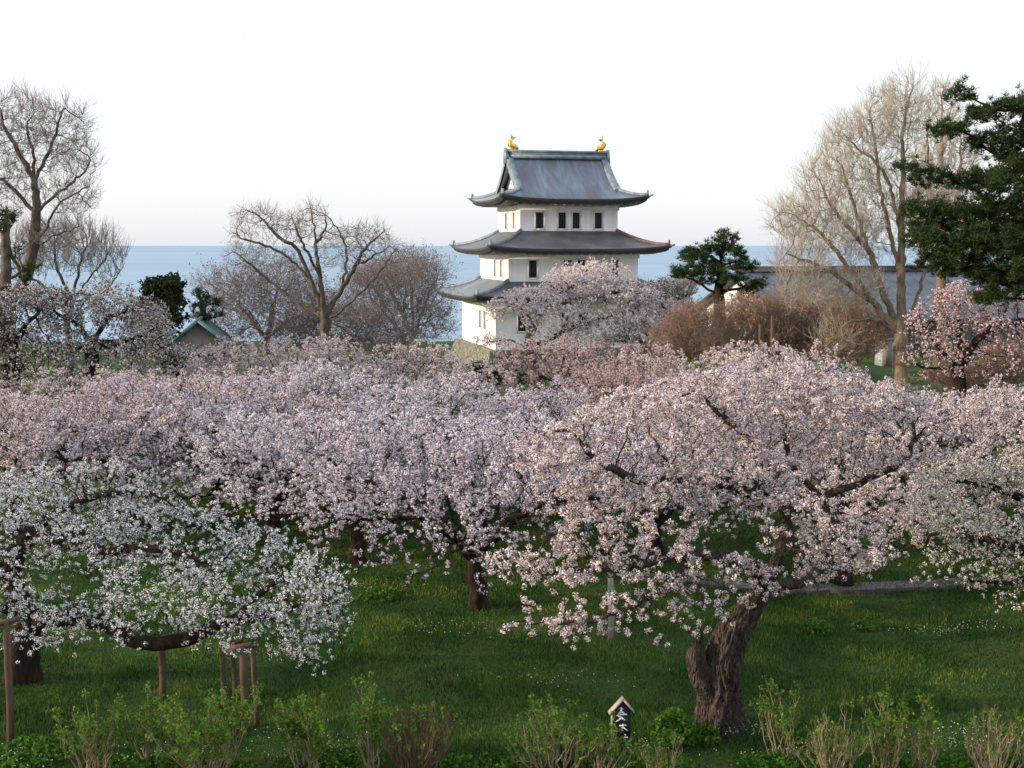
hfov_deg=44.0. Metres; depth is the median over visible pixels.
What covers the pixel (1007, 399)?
cherry tree
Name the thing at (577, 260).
window
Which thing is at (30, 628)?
cherry tree
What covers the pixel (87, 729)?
shrub
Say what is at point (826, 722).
shrub
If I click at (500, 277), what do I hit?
window
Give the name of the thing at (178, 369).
cherry tree
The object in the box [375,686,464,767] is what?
shrub
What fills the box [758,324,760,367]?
wooden post
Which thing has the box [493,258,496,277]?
window
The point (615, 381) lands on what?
cherry tree
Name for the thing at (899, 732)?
shrub
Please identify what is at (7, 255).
pine tree
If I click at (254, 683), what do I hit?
prop post
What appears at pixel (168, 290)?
evergreen tree
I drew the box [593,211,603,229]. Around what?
window
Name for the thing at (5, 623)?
prop post
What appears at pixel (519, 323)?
window
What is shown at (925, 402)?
cherry tree
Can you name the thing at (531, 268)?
window
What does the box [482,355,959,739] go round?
cherry tree
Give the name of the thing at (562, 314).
window
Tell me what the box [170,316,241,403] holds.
house
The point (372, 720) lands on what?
shrub
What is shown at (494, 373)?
bush
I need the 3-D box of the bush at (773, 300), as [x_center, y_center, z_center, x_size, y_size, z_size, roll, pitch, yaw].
[14.608,-2.349,64.347,6.815,5.831,4.684,0,6,0]
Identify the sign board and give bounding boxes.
[608,696,633,751]
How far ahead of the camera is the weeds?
16.69 m
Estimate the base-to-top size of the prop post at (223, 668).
0.997 m
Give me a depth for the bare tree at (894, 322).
57.28 m
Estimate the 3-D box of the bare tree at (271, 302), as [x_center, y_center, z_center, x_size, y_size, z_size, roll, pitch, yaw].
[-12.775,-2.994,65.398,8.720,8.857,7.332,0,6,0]
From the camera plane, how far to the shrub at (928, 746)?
16.24 m
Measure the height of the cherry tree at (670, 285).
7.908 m
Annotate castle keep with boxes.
[434,134,694,372]
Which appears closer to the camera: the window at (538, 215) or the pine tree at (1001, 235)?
the pine tree at (1001, 235)
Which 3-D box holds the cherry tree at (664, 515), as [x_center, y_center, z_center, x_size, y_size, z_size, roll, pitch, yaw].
[3.009,2.212,26.898,6.801,3.366,6.842,-1,6,-11]
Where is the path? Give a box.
[629,571,1019,590]
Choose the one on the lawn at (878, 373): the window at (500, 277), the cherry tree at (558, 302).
the cherry tree at (558, 302)
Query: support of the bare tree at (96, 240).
on the lawn at (878, 373)
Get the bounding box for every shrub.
[45,688,123,767]
[122,680,171,767]
[133,682,262,767]
[272,691,333,767]
[348,671,400,767]
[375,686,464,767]
[504,690,603,767]
[587,710,644,767]
[631,724,689,767]
[749,674,816,765]
[789,698,874,767]
[856,675,926,767]
[904,687,946,767]
[958,702,1023,767]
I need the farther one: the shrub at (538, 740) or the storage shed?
the storage shed
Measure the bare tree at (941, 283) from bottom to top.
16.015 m
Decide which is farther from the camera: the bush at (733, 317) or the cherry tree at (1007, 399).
the bush at (733, 317)
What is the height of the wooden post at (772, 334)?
4.491 m
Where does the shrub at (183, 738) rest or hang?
on the lawn at (878, 373)
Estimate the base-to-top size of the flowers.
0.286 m
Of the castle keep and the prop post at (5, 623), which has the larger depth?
the castle keep
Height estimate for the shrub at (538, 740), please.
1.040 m
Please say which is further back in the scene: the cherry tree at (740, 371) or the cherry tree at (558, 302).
the cherry tree at (558, 302)
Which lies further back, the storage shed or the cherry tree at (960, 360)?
the storage shed
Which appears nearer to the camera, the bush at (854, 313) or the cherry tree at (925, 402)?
the cherry tree at (925, 402)
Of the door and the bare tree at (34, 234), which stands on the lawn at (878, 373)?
the bare tree at (34, 234)
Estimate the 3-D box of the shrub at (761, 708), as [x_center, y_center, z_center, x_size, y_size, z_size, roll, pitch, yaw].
[3.548,4.482,16.756,0.678,1.357,0.817,-2,7,-19]
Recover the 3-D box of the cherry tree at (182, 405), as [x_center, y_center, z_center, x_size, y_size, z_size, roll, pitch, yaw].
[-7.253,1.629,31.647,7.129,3.924,7.526,-4,8,-35]
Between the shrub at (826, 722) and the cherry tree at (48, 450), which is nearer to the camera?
the shrub at (826, 722)
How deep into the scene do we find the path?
25.39 m
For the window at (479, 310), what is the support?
in the castle keep
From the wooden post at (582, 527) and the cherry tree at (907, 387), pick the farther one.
the cherry tree at (907, 387)
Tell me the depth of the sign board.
17.14 m
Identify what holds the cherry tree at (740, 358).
on the lawn at (878, 373)
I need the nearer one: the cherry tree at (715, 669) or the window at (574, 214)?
the cherry tree at (715, 669)
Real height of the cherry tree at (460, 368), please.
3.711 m
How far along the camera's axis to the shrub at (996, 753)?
16.07 m
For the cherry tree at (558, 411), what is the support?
on the lawn at (878, 373)
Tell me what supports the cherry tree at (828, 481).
on the lawn at (878, 373)
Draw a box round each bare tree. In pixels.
[0,77,109,340]
[0,203,135,406]
[182,240,343,404]
[218,193,414,411]
[258,279,440,399]
[327,249,468,402]
[343,238,463,385]
[754,54,969,394]
[905,70,985,374]
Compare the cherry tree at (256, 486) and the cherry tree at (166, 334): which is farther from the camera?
the cherry tree at (166, 334)
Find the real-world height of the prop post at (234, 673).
1.007 m
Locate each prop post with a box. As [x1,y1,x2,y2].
[0,616,19,743]
[157,633,172,700]
[220,647,226,706]
[228,641,258,732]
[229,638,242,696]
[250,648,259,726]
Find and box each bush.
[465,358,526,384]
[643,293,743,406]
[686,288,801,369]
[735,281,864,371]
[797,290,893,383]
[908,331,1023,398]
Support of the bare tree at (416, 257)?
on the lawn at (878, 373)
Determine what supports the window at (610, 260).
in the castle keep
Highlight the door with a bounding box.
[882,343,892,365]
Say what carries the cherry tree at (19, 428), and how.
on the lawn at (878, 373)
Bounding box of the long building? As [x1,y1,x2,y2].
[695,265,1023,361]
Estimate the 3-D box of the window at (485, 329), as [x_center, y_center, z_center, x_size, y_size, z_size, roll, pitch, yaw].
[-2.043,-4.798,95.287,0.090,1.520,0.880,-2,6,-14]
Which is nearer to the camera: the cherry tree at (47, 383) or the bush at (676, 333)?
the cherry tree at (47, 383)
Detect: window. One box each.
[478,309,481,328]
[483,310,486,330]
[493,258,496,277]
[499,259,502,278]
[504,212,507,230]
[512,211,515,229]
[517,312,527,332]
[527,259,538,278]
[534,211,544,229]
[557,211,567,229]
[560,311,570,329]
[562,259,572,277]
[571,211,581,229]
[576,259,586,278]
[577,311,587,331]
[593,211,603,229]
[609,259,619,277]
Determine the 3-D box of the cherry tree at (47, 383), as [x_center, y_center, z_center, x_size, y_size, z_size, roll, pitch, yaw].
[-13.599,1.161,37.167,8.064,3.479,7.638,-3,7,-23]
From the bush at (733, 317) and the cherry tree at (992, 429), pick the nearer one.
the cherry tree at (992, 429)
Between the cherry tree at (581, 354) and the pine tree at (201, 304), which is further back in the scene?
the pine tree at (201, 304)
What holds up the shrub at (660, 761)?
on the lawn at (878, 373)
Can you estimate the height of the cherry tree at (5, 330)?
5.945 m
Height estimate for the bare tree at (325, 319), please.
10.726 m
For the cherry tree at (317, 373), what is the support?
on the lawn at (878, 373)
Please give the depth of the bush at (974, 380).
51.70 m
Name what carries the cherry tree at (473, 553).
on the lawn at (878, 373)
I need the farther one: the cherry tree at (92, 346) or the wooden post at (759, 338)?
the wooden post at (759, 338)
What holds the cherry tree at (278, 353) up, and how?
on the lawn at (878, 373)
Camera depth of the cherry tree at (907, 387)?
41.47 m
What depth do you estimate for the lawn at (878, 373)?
21.77 m
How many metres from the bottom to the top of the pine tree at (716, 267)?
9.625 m
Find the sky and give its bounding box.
[0,0,1023,245]
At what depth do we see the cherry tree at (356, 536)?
26.60 m
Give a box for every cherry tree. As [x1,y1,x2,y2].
[0,275,192,452]
[0,281,78,463]
[0,358,184,474]
[0,373,290,528]
[0,388,180,537]
[0,455,357,685]
[57,363,290,448]
[60,361,355,519]
[107,312,252,417]
[118,392,426,544]
[168,356,422,491]
[183,329,418,406]
[185,396,522,564]
[273,408,681,611]
[299,339,518,430]
[309,371,556,494]
[420,375,685,515]
[472,256,687,397]
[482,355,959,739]
[489,333,680,434]
[492,403,815,564]
[551,359,718,445]
[600,273,701,380]
[617,338,860,456]
[629,356,909,494]
[675,414,1023,586]
[743,370,921,433]
[789,387,1023,486]
[816,373,1023,526]
[884,439,1023,613]
[898,279,1023,427]
[940,382,1023,444]
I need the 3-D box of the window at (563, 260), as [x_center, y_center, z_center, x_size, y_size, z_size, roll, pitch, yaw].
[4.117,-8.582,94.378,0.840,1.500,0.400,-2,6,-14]
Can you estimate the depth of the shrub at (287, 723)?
16.23 m
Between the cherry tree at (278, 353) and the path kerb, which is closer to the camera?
the path kerb
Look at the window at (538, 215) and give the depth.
94.73 m
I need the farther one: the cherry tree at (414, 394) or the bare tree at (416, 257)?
the bare tree at (416, 257)
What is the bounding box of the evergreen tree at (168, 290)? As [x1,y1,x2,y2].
[137,270,190,395]
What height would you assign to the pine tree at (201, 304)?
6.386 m
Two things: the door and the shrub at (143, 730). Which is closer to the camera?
the shrub at (143, 730)
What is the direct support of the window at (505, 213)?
in the castle keep
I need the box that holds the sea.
[0,246,1010,342]
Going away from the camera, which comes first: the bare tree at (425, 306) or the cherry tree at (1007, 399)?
the cherry tree at (1007, 399)
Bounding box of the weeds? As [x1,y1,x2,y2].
[0,585,1007,767]
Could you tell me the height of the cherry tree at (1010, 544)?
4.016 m
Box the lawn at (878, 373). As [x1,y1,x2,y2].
[0,321,1023,767]
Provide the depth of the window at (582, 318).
93.81 m
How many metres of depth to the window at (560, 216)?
95.12 m
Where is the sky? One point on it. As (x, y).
(400, 111)
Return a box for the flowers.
[2,579,1016,766]
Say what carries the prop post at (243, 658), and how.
on the lawn at (878, 373)
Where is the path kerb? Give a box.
[630,577,1023,594]
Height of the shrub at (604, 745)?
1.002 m
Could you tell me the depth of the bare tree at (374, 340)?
63.47 m
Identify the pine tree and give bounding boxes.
[0,205,43,448]
[187,286,226,322]
[667,225,768,386]
[886,72,1023,313]
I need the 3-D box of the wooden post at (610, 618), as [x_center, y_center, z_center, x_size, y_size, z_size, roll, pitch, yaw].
[1.721,3.968,22.021,0.124,1.195,0.111,0,6,0]
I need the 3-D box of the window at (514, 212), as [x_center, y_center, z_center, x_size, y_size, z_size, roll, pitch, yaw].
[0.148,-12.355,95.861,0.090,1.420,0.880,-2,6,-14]
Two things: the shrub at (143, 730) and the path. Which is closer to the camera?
the shrub at (143, 730)
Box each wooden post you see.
[581,523,583,549]
[607,578,613,640]
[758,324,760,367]
[770,316,773,364]
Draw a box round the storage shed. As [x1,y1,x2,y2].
[874,338,893,365]
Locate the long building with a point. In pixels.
(912, 278)
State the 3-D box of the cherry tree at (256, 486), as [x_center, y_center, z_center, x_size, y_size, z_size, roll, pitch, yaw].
[-5.471,2.106,29.217,7.023,3.366,7.065,-2,7,-19]
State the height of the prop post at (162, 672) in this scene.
1.122 m

